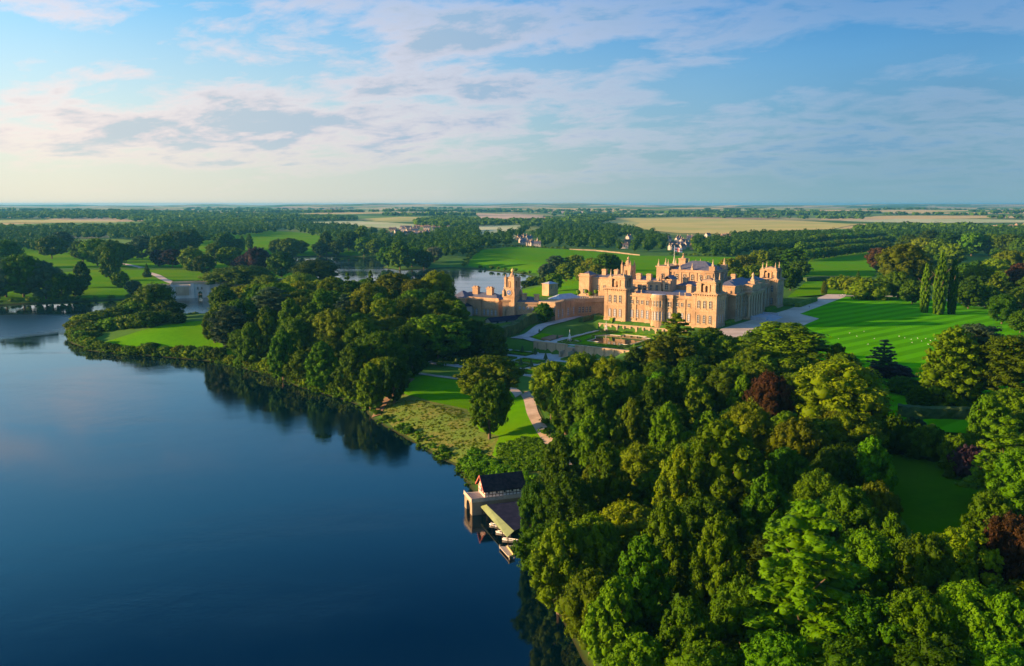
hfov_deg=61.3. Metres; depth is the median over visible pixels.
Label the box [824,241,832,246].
broadleaf tree
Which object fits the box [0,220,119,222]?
crop field
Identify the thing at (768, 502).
lime tree
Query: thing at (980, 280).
oak tree
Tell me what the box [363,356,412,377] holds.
broadleaf tree
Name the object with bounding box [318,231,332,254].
lime tree
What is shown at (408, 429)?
bush
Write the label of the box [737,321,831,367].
cedar tree
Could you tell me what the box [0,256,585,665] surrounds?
water
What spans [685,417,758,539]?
lime tree
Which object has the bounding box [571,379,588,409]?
oak tree
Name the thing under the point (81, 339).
bush
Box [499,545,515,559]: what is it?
jetty
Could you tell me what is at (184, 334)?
promontory grass
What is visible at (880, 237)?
broadleaf tree
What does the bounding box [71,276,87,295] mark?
broadleaf tree
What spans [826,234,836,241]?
broadleaf tree
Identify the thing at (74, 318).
bush
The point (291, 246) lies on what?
broadleaf tree
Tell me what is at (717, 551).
lime tree
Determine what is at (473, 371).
oak tree
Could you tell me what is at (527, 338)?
terrace path
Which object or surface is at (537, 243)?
house
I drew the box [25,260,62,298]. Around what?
broadleaf tree
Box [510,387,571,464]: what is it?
garden path
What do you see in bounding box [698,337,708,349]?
lime tree
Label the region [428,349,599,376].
terrace
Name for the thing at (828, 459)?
broadleaf tree
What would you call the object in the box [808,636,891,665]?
broadleaf tree
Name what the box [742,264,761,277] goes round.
broadleaf tree
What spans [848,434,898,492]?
lime tree
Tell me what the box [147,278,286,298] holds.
stone bridge
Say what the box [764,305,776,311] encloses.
hedge
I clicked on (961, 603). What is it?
broadleaf tree
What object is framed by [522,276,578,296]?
back lawn
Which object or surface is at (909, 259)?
broadleaf tree
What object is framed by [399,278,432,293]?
broadleaf tree
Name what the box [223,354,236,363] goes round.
bush
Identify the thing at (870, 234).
broadleaf tree
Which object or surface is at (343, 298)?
cedar tree
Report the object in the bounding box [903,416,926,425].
bush
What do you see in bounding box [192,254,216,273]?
broadleaf tree
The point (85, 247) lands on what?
broadleaf tree
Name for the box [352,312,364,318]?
lime tree
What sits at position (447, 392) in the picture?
bank grass
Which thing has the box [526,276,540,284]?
bush
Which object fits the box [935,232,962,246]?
oak tree
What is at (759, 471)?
lime tree
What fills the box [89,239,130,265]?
broadleaf tree
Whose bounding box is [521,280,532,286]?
bush
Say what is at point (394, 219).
crop field
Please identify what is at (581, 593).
broadleaf tree
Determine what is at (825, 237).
broadleaf tree
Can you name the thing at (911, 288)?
broadleaf tree
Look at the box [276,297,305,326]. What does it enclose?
lime tree
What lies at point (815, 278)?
garden hedge
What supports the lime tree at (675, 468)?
on the ground at (572, 327)
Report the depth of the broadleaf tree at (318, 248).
1226.28 m
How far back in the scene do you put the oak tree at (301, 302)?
443.80 m
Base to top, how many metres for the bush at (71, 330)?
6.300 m
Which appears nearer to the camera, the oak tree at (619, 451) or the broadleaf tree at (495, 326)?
the oak tree at (619, 451)
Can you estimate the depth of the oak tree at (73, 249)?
993.89 m
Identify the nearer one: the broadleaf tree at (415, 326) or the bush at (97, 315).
the broadleaf tree at (415, 326)
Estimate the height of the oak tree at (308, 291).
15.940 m
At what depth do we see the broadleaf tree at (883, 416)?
227.53 m
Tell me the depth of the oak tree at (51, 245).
1042.37 m
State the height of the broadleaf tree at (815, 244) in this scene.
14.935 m
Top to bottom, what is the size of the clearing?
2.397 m
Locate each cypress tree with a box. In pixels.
[821,281,827,294]
[918,263,933,312]
[932,252,950,314]
[947,257,961,314]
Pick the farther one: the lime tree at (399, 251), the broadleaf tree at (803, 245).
the broadleaf tree at (803, 245)
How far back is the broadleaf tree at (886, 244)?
1232.42 m
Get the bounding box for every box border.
[432,358,461,363]
[507,350,532,355]
[512,362,529,367]
[516,358,545,363]
[557,329,661,349]
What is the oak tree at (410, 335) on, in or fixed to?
on the ground at (572, 327)
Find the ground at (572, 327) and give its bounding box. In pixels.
[0,203,1023,665]
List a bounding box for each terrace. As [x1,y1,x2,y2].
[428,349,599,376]
[545,330,641,349]
[720,294,845,337]
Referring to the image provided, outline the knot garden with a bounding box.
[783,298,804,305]
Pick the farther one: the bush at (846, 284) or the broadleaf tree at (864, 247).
the broadleaf tree at (864, 247)
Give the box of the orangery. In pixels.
[539,293,603,320]
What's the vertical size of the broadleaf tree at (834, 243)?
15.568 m
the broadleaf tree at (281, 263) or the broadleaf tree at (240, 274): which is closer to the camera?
the broadleaf tree at (240, 274)
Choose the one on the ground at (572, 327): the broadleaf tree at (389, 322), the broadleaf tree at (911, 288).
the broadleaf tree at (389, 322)
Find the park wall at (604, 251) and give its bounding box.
[569,249,639,255]
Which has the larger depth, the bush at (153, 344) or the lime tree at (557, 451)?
the bush at (153, 344)
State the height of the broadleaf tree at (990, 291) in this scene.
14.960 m
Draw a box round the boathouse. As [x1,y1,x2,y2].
[463,471,525,515]
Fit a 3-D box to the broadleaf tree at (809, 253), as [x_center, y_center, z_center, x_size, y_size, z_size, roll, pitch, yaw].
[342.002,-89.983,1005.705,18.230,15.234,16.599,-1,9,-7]
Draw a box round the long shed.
[484,314,522,323]
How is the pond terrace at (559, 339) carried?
on the ground at (572, 327)
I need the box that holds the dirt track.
[372,378,414,416]
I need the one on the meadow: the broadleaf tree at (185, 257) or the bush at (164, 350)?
the broadleaf tree at (185, 257)
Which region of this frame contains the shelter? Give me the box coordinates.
[480,501,531,537]
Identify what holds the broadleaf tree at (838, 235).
on the ground at (572, 327)
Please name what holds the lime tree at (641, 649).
on the ground at (572, 327)
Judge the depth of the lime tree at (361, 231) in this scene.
1282.35 m
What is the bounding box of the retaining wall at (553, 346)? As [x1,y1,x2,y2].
[533,341,628,356]
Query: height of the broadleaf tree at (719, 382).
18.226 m
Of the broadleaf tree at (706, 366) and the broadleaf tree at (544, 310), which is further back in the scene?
the broadleaf tree at (544, 310)
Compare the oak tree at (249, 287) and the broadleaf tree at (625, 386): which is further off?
the oak tree at (249, 287)
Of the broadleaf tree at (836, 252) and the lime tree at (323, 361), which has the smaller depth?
the lime tree at (323, 361)
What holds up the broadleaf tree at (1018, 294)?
on the lawn at (856, 327)
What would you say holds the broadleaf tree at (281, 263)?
on the ground at (572, 327)
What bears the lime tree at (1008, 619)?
on the ground at (572, 327)
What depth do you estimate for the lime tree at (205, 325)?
429.51 m
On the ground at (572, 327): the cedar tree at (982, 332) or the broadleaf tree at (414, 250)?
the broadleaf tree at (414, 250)
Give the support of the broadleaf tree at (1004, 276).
on the ground at (572, 327)
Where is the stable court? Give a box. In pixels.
[455,268,542,316]
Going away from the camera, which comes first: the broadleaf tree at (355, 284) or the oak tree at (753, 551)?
the oak tree at (753, 551)
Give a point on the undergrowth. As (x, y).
(547, 430)
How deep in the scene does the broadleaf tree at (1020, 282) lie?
572.00 m
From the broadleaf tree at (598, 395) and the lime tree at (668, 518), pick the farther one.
the broadleaf tree at (598, 395)
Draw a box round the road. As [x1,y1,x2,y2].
[123,263,171,283]
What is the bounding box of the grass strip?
[533,333,551,339]
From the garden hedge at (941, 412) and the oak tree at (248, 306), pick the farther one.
the oak tree at (248, 306)
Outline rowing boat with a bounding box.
[502,537,517,540]
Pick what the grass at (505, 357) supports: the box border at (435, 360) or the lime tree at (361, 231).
the box border at (435, 360)
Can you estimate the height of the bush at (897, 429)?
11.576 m
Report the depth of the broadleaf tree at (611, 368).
260.40 m
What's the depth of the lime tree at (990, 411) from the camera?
206.78 m
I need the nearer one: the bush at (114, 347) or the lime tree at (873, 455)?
the lime tree at (873, 455)
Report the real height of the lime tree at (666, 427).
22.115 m
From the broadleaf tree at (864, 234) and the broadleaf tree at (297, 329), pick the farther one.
the broadleaf tree at (864, 234)
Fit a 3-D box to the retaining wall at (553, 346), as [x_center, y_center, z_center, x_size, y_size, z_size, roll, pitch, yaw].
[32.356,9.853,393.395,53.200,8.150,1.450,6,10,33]
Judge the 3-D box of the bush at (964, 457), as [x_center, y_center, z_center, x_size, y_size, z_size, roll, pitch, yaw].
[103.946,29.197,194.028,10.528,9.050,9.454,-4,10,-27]
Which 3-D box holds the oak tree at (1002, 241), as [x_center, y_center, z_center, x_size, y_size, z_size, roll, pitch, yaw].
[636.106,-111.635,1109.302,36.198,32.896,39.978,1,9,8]
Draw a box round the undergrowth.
[221,338,979,650]
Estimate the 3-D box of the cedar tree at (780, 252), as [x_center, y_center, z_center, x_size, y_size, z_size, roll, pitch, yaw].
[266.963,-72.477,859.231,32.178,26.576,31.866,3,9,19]
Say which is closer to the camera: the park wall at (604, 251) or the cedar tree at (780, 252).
the cedar tree at (780, 252)
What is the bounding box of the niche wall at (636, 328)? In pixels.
[598,323,686,333]
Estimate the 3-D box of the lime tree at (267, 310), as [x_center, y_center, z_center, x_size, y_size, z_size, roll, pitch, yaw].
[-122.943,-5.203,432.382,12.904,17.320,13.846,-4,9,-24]
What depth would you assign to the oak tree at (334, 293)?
491.41 m
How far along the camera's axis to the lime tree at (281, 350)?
360.33 m
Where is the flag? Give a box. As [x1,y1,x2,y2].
[674,246,681,253]
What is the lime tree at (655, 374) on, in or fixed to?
on the ground at (572, 327)
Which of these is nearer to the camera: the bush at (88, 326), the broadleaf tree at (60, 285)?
the bush at (88, 326)
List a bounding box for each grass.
[106,321,237,356]
[404,375,543,470]
[438,352,567,374]
[556,331,656,349]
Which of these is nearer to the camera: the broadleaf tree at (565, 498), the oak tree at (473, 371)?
the broadleaf tree at (565, 498)
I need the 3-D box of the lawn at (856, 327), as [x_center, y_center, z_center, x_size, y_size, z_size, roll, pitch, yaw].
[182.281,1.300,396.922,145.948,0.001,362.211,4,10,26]
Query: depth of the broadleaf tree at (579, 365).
267.54 m
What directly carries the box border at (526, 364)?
on the grass at (505, 357)
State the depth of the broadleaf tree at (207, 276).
695.45 m
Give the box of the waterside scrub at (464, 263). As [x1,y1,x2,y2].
[0,244,739,302]
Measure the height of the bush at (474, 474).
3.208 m
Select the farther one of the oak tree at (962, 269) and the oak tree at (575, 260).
the oak tree at (575, 260)
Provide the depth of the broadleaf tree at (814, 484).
161.89 m
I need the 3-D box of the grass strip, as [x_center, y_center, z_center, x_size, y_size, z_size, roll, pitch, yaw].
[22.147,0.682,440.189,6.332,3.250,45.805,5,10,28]
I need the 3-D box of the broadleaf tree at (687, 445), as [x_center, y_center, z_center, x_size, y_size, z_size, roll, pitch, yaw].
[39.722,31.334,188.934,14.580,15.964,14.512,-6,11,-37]
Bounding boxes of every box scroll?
[563,339,580,343]
[601,330,616,333]
[617,344,634,348]
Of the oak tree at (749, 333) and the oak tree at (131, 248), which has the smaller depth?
the oak tree at (749, 333)
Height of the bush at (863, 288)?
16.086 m
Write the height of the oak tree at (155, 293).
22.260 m
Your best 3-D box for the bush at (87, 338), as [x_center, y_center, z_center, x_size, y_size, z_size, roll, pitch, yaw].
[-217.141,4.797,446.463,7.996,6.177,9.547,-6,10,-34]
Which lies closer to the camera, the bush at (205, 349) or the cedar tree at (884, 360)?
the cedar tree at (884, 360)
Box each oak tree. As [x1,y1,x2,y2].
[0,238,26,257]
[0,258,18,296]
[34,235,67,258]
[68,240,85,261]
[125,243,137,261]
[130,282,176,310]
[159,248,180,267]
[165,230,193,249]
[206,286,232,299]
[210,231,234,246]
[215,246,243,265]
[227,297,258,326]
[233,284,246,297]
[239,282,266,295]
[255,282,295,311]
[281,272,317,283]
[281,289,306,301]
[288,257,340,279]
[290,279,312,289]
[293,295,311,319]
[297,288,314,293]
[302,292,327,306]
[306,281,317,287]
[327,289,342,296]
[336,230,359,250]
[345,293,376,316]
[350,316,382,331]
[374,272,410,294]
[388,322,427,350]
[393,296,430,320]
[401,288,425,303]
[406,314,471,358]
[445,299,464,312]
[452,354,527,395]
[468,377,514,438]
[509,523,551,575]
[529,359,573,418]
[564,254,584,267]
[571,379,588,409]
[586,264,608,274]
[588,252,621,273]
[590,447,626,459]
[620,359,644,374]
[641,336,700,368]
[643,404,693,442]
[668,360,711,392]
[676,354,710,367]
[678,496,744,567]
[686,329,716,348]
[688,434,701,442]
[715,405,735,417]
[716,358,746,369]
[721,397,773,459]
[737,446,765,468]
[738,532,794,580]
[740,330,761,347]
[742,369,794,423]
[749,250,776,267]
[764,452,814,494]
[789,260,813,278]
[832,591,906,665]
[839,442,879,468]
[864,247,885,268]
[906,237,933,250]
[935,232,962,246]
[937,526,1004,600]
[945,272,965,284]
[956,267,969,272]
[960,275,989,285]
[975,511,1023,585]
[980,257,1011,274]
[991,249,1023,265]
[992,234,1020,250]
[1004,263,1023,285]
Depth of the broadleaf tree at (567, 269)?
764.03 m
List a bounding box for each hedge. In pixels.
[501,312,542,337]
[579,313,601,321]
[593,315,614,322]
[725,319,734,325]
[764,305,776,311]
[795,297,817,306]
[803,276,854,281]
[897,403,982,419]
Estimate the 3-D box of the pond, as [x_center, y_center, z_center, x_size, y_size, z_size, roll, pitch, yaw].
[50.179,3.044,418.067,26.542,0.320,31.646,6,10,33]
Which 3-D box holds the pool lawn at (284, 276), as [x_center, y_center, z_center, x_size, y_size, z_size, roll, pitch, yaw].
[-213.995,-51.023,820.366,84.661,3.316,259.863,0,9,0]
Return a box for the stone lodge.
[541,281,558,295]
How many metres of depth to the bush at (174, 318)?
470.59 m
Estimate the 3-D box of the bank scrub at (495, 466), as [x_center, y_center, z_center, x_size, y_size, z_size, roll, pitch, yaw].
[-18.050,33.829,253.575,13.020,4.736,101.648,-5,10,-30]
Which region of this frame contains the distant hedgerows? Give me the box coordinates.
[0,207,1023,232]
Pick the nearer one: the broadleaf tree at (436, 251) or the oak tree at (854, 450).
the oak tree at (854, 450)
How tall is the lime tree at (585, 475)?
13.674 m
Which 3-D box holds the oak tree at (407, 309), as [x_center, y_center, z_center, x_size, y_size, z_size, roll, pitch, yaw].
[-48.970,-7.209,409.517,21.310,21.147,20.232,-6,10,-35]
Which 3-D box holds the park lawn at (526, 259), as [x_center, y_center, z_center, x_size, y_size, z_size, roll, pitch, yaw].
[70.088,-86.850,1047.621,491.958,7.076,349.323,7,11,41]
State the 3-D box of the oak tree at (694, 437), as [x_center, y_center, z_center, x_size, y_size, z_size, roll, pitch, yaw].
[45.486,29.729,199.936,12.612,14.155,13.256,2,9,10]
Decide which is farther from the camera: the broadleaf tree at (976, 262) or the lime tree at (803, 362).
the broadleaf tree at (976, 262)
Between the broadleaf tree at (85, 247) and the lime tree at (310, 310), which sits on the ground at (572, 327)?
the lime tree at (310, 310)
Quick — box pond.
[587,334,650,344]
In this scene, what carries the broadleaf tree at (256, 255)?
on the meadow
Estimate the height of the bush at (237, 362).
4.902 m
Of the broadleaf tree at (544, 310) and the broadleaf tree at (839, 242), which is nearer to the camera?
the broadleaf tree at (544, 310)
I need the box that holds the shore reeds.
[65,330,473,484]
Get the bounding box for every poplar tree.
[240,235,245,249]
[245,233,253,248]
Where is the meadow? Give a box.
[0,231,373,299]
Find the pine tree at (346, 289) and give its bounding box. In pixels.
[339,272,353,293]
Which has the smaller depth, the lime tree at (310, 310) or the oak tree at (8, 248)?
the lime tree at (310, 310)
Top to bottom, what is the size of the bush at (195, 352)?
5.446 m
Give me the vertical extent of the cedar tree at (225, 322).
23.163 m
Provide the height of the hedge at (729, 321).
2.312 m
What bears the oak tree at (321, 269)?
on the ground at (572, 327)
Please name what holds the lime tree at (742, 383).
on the ground at (572, 327)
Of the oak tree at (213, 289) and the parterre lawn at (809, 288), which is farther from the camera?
the parterre lawn at (809, 288)
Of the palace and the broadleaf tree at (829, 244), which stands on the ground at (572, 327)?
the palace
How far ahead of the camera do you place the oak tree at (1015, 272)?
609.67 m
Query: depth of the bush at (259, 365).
380.25 m
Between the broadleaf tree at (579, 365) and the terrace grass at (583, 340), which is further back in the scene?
the terrace grass at (583, 340)
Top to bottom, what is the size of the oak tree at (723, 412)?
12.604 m
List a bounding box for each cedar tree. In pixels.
[127,235,150,258]
[205,305,248,347]
[251,286,289,320]
[333,294,351,315]
[545,255,568,271]
[656,312,698,345]
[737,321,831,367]
[737,499,867,652]
[768,247,789,264]
[774,248,807,268]
[865,339,897,371]
[939,323,1004,393]
[954,415,1023,491]
[974,334,1023,395]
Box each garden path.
[419,373,456,378]
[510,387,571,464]
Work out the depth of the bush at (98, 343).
438.51 m
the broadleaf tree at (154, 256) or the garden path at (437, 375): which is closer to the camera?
the garden path at (437, 375)
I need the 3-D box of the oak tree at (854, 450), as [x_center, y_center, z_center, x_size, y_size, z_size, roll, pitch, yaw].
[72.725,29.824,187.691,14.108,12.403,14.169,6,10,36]
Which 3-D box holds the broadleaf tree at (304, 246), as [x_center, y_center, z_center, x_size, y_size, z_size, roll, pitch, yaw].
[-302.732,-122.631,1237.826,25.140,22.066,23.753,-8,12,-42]
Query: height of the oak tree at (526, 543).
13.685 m
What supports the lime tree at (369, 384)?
on the ground at (572, 327)
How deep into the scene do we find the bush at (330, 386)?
336.36 m
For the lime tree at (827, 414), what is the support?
on the ground at (572, 327)
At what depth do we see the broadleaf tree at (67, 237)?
1157.93 m
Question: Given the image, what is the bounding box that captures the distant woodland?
[0,219,1023,263]
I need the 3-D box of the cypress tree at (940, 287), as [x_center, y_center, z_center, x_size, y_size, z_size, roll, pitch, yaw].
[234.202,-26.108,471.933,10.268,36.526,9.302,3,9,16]
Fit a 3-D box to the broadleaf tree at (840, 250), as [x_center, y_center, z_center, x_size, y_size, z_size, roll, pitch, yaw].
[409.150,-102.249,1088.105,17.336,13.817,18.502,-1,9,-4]
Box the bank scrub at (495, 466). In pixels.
[391,414,538,483]
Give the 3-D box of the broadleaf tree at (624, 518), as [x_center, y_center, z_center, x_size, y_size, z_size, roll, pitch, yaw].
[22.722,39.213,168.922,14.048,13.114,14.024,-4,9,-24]
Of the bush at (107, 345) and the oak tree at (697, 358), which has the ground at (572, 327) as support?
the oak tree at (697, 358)
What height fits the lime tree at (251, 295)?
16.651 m
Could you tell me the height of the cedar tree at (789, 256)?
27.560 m
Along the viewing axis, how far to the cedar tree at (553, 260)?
850.71 m
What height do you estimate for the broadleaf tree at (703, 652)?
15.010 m
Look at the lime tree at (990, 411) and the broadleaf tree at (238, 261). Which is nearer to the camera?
the lime tree at (990, 411)
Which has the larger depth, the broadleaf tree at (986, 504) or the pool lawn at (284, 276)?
the pool lawn at (284, 276)
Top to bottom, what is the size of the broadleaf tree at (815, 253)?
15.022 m
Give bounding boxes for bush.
[62,319,86,328]
[67,329,81,338]
[70,314,87,321]
[72,331,87,341]
[76,321,105,331]
[79,335,90,342]
[80,309,117,321]
[83,337,97,346]
[84,339,97,346]
[86,330,102,336]
[94,340,104,348]
[95,317,118,330]
[104,342,112,349]
[108,343,121,350]
[114,314,137,329]
[121,345,128,351]
[125,345,135,353]
[127,310,165,327]
[127,348,138,353]
[134,346,142,353]
[138,342,159,346]
[138,344,154,353]
[149,347,157,353]
[155,310,172,322]
[159,346,170,353]
[166,312,186,323]
[170,344,185,354]
[179,349,193,357]
[185,345,195,353]
[192,346,202,356]
[198,345,214,357]
[207,347,226,358]
[216,352,226,360]
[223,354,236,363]
[234,358,242,364]
[242,357,251,366]
[247,359,260,368]
[251,361,259,368]
[256,359,267,370]
[262,360,274,371]
[299,376,307,384]
[326,381,336,391]
[337,383,353,394]
[343,385,358,396]
[403,426,414,434]
[466,466,476,474]
[468,469,482,481]
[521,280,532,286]
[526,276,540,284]
[537,277,545,284]
[561,610,570,626]
[822,274,850,289]
[839,277,860,291]
[844,277,891,299]
[869,364,918,378]
[879,413,914,455]
[883,375,921,395]
[901,422,946,463]
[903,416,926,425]
[905,385,932,405]
[935,432,971,470]
[946,444,987,478]
[976,439,998,459]
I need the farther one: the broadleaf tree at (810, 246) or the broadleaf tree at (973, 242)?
the broadleaf tree at (810, 246)
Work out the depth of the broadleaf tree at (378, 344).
333.01 m
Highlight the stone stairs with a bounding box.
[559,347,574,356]
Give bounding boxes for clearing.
[880,417,1013,538]
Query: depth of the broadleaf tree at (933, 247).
940.26 m
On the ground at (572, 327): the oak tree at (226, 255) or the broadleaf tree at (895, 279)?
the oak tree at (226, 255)
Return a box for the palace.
[578,253,785,327]
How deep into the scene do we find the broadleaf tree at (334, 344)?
361.92 m
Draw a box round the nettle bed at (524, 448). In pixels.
[495,436,546,471]
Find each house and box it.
[520,238,528,244]
[533,241,540,246]
[621,242,628,248]
[624,238,630,244]
[671,243,678,249]
[679,242,685,248]
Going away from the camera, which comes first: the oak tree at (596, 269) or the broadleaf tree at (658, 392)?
the broadleaf tree at (658, 392)
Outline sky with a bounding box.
[0,0,1023,205]
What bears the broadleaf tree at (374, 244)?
on the ground at (572, 327)
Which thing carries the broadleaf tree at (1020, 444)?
on the ground at (572, 327)
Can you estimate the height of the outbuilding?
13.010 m
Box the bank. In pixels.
[375,376,547,484]
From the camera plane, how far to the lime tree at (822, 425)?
200.02 m
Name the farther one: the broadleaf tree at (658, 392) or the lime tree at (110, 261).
the lime tree at (110, 261)
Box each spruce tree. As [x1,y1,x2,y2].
[142,263,151,276]
[364,270,375,284]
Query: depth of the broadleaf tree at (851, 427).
200.81 m
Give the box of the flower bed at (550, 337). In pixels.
[541,335,563,340]
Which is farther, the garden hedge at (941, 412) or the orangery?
the orangery
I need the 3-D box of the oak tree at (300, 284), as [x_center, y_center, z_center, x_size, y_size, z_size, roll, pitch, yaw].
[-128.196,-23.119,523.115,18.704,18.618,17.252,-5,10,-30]
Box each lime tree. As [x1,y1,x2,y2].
[72,260,92,285]
[98,248,120,277]
[201,309,223,342]
[235,321,262,362]
[239,290,248,298]
[246,285,260,297]
[246,293,259,316]
[252,313,276,358]
[254,306,277,329]
[266,330,297,380]
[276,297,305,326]
[282,350,315,380]
[299,302,320,341]
[304,340,339,389]
[306,288,335,311]
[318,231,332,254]
[330,342,367,391]
[332,295,342,308]
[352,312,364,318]
[354,225,369,239]
[356,361,383,408]
[373,293,384,297]
[385,240,413,269]
[386,289,399,298]
[447,307,467,320]
[450,300,470,319]
[480,328,508,357]
[529,517,584,614]
[534,433,584,486]
[548,376,583,434]
[569,409,609,468]
[578,576,643,665]
[580,464,599,502]
[588,441,632,513]
[603,631,669,665]
[608,403,625,427]
[610,417,654,443]
[611,397,650,449]
[612,534,676,636]
[620,346,646,373]
[629,469,669,508]
[639,496,697,603]
[645,371,671,383]
[646,366,672,379]
[647,400,688,459]
[651,444,704,510]
[655,596,718,664]
[678,376,716,430]
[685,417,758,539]
[686,409,720,439]
[688,345,707,356]
[689,510,749,621]
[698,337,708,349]
[701,347,724,367]
[716,339,739,360]
[725,374,753,409]
[727,364,743,374]
[733,462,764,509]
[739,471,794,558]
[752,556,776,604]
[757,356,778,373]
[761,446,800,471]
[762,410,798,451]
[776,361,801,375]
[795,357,815,369]
[812,418,838,452]
[818,410,837,420]
[825,343,846,360]
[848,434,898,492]
[877,511,907,592]
[962,591,1023,649]
[964,394,1011,445]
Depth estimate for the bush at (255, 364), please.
385.62 m
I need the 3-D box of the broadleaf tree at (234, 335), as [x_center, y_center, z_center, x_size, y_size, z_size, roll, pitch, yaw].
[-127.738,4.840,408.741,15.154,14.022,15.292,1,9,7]
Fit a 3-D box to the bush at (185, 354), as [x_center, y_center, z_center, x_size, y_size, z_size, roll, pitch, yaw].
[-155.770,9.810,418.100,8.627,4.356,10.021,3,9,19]
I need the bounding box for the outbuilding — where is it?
[463,303,471,315]
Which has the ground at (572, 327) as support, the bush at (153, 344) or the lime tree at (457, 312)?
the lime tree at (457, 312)
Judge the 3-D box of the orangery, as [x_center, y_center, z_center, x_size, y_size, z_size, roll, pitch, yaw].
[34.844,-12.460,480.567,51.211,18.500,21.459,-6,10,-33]
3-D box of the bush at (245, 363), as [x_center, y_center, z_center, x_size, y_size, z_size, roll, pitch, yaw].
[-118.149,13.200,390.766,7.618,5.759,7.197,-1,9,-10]
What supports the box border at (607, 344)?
on the terrace grass at (583, 340)
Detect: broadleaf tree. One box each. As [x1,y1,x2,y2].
[0,253,45,296]
[0,274,14,298]
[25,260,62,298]
[42,272,76,300]
[48,231,75,252]
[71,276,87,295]
[75,238,106,265]
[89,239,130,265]
[105,306,133,316]
[110,270,130,287]
[116,298,132,306]
[121,299,152,313]
[124,280,141,294]
[148,233,178,251]
[148,249,165,266]
[152,300,187,313]
[176,247,203,270]
[183,229,203,248]
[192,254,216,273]
[196,267,229,287]
[204,242,225,262]
[208,288,235,308]
[208,301,223,310]
[210,265,278,287]
[218,300,232,310]
[226,329,242,354]
[229,238,243,248]
[230,254,256,266]
[243,246,271,268]
[250,274,280,284]
[266,250,294,276]
[268,238,280,252]
[273,315,312,352]
[276,237,300,256]
[298,240,309,253]
[305,335,344,366]
[307,307,358,349]
[310,241,328,254]
[317,275,344,291]
[327,240,344,254]
[338,292,351,300]
[342,319,380,347]
[344,279,360,291]
[349,282,387,298]
[354,237,370,255]
[358,329,409,363]
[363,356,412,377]
[364,298,397,320]
[365,238,384,254]
[375,246,391,266]
[375,357,410,402]
[378,314,406,331]
[395,294,420,303]
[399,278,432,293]
[405,246,420,266]
[405,318,431,351]
[405,346,426,374]
[414,249,433,268]
[416,288,433,296]
[420,298,449,314]
[422,269,456,294]
[424,290,455,301]
[427,246,443,261]
[442,318,501,356]
[481,322,505,351]
[516,480,546,535]
[532,302,554,321]
[534,471,598,526]
[537,263,555,277]
[545,273,563,288]
[555,262,574,280]
[557,567,608,653]
[564,351,598,387]
[564,418,613,451]
[566,510,621,577]
[568,377,620,423]
[574,265,588,280]
[581,257,592,268]
[590,354,631,388]
[599,498,659,555]
[610,369,647,409]
[614,442,665,496]
[633,376,683,416]
[643,358,672,376]
[663,636,746,665]
[665,439,695,462]
[697,326,723,338]
[697,364,713,375]
[701,364,738,414]
[709,574,771,660]
[712,334,739,348]
[718,258,742,268]
[727,267,748,278]
[732,346,773,365]
[735,254,756,267]
[737,629,816,665]
[739,361,777,383]
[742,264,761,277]
[761,260,784,276]
[763,416,834,469]
[781,268,804,289]
[782,372,801,405]
[785,357,901,421]
[786,468,839,535]
[793,384,828,420]
[794,241,807,249]
[799,249,812,260]
[806,242,813,249]
[807,249,818,259]
[808,443,858,487]
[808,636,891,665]
[810,235,822,241]
[810,242,820,248]
[815,248,825,258]
[817,482,883,545]
[818,242,825,247]
[819,234,828,241]
[821,247,829,257]
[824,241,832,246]
[824,246,835,257]
[824,409,889,446]
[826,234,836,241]
[828,240,837,246]
[829,352,864,368]
[831,247,838,256]
[832,233,842,240]
[834,527,899,600]
[835,239,844,246]
[835,246,844,255]
[839,245,849,255]
[840,233,849,239]
[842,244,854,254]
[847,232,857,238]
[849,244,857,254]
[853,233,861,238]
[854,243,862,253]
[857,238,866,242]
[858,231,867,237]
[858,243,868,253]
[858,397,888,423]
[862,480,903,536]
[866,231,873,237]
[874,243,935,280]
[874,584,957,663]
[877,235,886,240]
[880,240,888,247]
[883,271,916,298]
[884,530,965,605]
[891,631,975,665]
[895,233,917,244]
[897,279,920,303]
[915,324,990,406]
[918,230,938,239]
[921,269,938,283]
[922,238,951,255]
[934,578,1001,647]
[937,243,970,263]
[955,282,984,308]
[957,232,986,255]
[958,262,970,268]
[960,489,1017,533]
[961,264,995,278]
[963,637,1023,665]
[968,260,981,265]
[979,284,1003,308]
[982,233,998,255]
[983,281,1014,292]
[985,293,1021,323]
[985,447,1023,514]
[987,272,1006,293]
[994,387,1023,412]
[995,577,1023,647]
[1000,272,1016,286]
[1003,409,1023,433]
[1005,310,1023,332]
[1007,237,1023,250]
[1008,286,1023,293]
[1008,288,1023,310]
[1015,277,1023,285]
[1015,433,1023,446]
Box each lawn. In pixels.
[271,272,291,278]
[468,247,734,276]
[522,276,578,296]
[775,297,1023,434]
[788,281,845,296]
[803,252,876,277]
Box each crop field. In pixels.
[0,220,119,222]
[313,221,413,227]
[360,217,419,220]
[477,214,542,218]
[479,225,520,238]
[617,218,856,233]
[847,219,1023,222]
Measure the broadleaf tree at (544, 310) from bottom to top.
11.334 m
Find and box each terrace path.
[511,316,581,338]
[517,335,545,341]
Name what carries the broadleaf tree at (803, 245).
on the ground at (572, 327)
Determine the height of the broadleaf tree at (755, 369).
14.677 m

